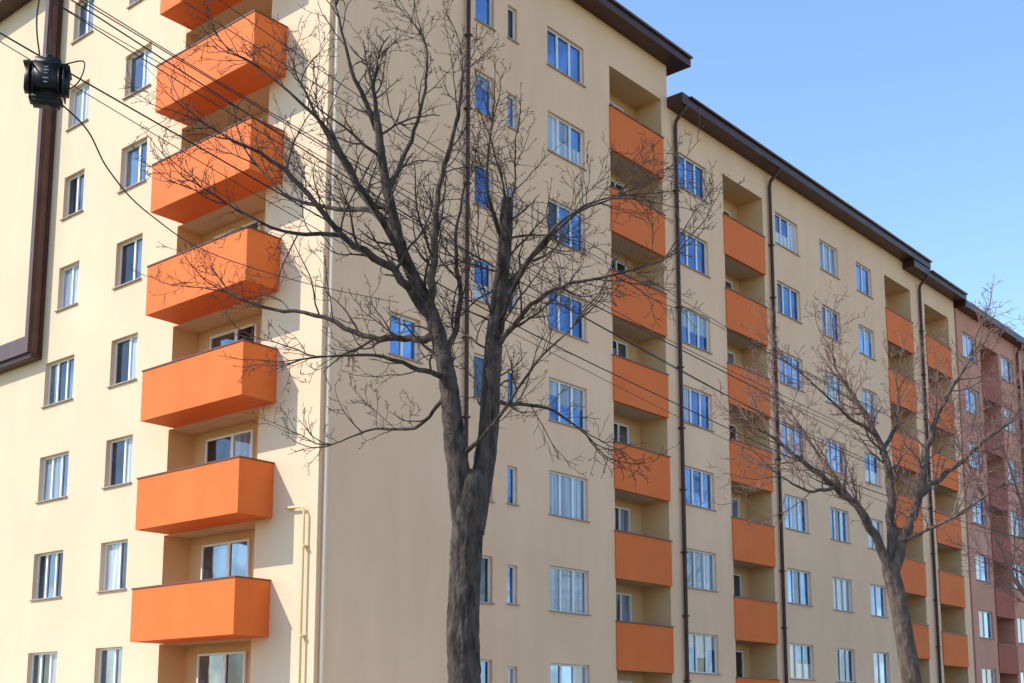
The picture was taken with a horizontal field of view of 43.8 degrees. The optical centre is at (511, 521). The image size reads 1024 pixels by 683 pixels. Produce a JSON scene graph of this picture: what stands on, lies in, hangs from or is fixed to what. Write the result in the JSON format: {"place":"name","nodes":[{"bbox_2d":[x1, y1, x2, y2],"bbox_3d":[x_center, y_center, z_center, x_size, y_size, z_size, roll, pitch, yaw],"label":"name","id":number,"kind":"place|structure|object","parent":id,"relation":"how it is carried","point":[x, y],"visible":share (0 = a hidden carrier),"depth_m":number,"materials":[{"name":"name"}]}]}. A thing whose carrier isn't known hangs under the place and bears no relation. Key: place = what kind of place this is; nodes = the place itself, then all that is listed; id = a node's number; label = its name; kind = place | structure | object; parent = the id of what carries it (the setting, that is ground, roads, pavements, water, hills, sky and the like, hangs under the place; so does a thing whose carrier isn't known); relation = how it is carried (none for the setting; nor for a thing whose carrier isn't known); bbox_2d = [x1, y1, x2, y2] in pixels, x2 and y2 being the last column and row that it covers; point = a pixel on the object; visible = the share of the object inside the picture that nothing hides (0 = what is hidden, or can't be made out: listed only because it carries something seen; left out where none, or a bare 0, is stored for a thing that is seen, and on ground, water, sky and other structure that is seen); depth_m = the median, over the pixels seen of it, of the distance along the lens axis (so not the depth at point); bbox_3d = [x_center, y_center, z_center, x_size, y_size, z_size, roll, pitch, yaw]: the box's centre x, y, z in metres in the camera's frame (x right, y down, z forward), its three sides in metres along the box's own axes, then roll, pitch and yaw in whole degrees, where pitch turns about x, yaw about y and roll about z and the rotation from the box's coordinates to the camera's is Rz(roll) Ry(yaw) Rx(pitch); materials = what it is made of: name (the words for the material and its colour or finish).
{"place":"outdoors","nodes":[
{"label":"outdoors","id":0,"kind":"place"},
{"bbox_2d":[616,0,1023,336],"label":"sky","id":1,"kind":"structure","parent":0,"point":[910,113],"materials":[{"name":"blue"}]},
{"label":"pavement","id":2,"kind":"structure","parent":0,"visible":0},
{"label":"utility pole","id":3,"kind":"object","parent":2,"relation":"on","visible":0},
{"bbox_2d":[0,0,1023,539],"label":"overhead cables","id":4,"kind":"object","parent":3,"relation":"attached to","point":[418,222],"visible":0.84,"depth_m":15.29,"materials":[{"name":"rubber"}]},
{"bbox_2d":[23,54,71,109],"bbox_3d":[-4.400,-4.159,12.070,0.415,0.550,0.295,2,-9,-14],"label":"cable splice closure","id":5,"kind":"object","parent":4,"relation":"attached to","point":[47,78],"visible":1,"depth_m":11.97,"materials":[{"name":"black plastic"}]},
{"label":"lawn","id":6,"kind":"structure","parent":0,"visible":0},
{"bbox_2d":[0,0,974,682],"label":"walls","id":7,"kind":"structure","parent":6,"relation":"on","point":[388,554],"depth_m":36.43,"materials":[{"name":"beige paint"}]},
{"bbox_2d":[29,0,888,682],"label":"windows","id":8,"kind":"structure","parent":7,"relation":"attached to","point":[567,500],"depth_m":37.89,"materials":[{"name":"glass"}]},
{"bbox_2d":[0,0,967,682],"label":"roof eaves and pipes","id":9,"kind":"object","parent":7,"relation":"attached to","point":[616,16],"visible":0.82,"depth_m":42.24,"materials":[{"name":"brown metal"}]},
{"bbox_2d":[130,0,968,682],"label":"balconies","id":10,"kind":"structure","parent":7,"relation":"attached to","point":[200,392],"depth_m":32.35,"materials":[{"name":"orange paint"}]},
{"bbox_2d":[954,308,1023,682],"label":"walls","id":11,"kind":"structure","parent":6,"relation":"on","point":[985,650],"depth_m":64.83,"materials":[{"name":"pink paint"}]},
{"bbox_2d":[953,300,1023,473],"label":"roof eaves and pipes","id":12,"kind":"object","parent":11,"relation":"attached to","point":[1012,337],"visible":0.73,"depth_m":67.39,"materials":[{"name":"brown metal"}]},
{"bbox_2d":[962,333,1023,682],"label":"windows","id":13,"kind":"structure","parent":11,"relation":"attached to","point":[986,633],"depth_m":64.18,"materials":[{"name":"glass"}]},
{"bbox_2d":[981,370,1023,674],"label":"balconies","id":14,"kind":"structure","parent":11,"relation":"attached to","point":[1008,659],"depth_m":64.93,"materials":[{"name":"paint"}]},
{"label":"ground","id":15,"kind":"structure","parent":0,"visible":0},
{"bbox_2d":[118,0,743,682],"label":"bare tree","id":16,"kind":"object","parent":15,"relation":"on","point":[470,490],"visible":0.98,"depth_m":15.47,"materials":[{"name":"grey plant"}]},
{"bbox_2d":[696,279,1023,682],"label":"bare tree","id":17,"kind":"object","parent":15,"relation":"on","point":[892,557],"visible":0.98,"depth_m":25.19,"materials":[{"name":"brown plant"}]},
{"bbox_2d":[905,311,1023,607],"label":"bare tree","id":18,"kind":"object","parent":15,"relation":"on","point":[1016,581],"visible":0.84,"depth_m":35.74,"materials":[{"name":"brown plant"}]},
{"bbox_2d":[995,389,1023,459],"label":"bare tree","id":19,"kind":"object","parent":15,"relation":"on","point":[1022,426],"visible":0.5,"depth_m":48.20,"materials":[{"name":"brown plant"}]}
]}

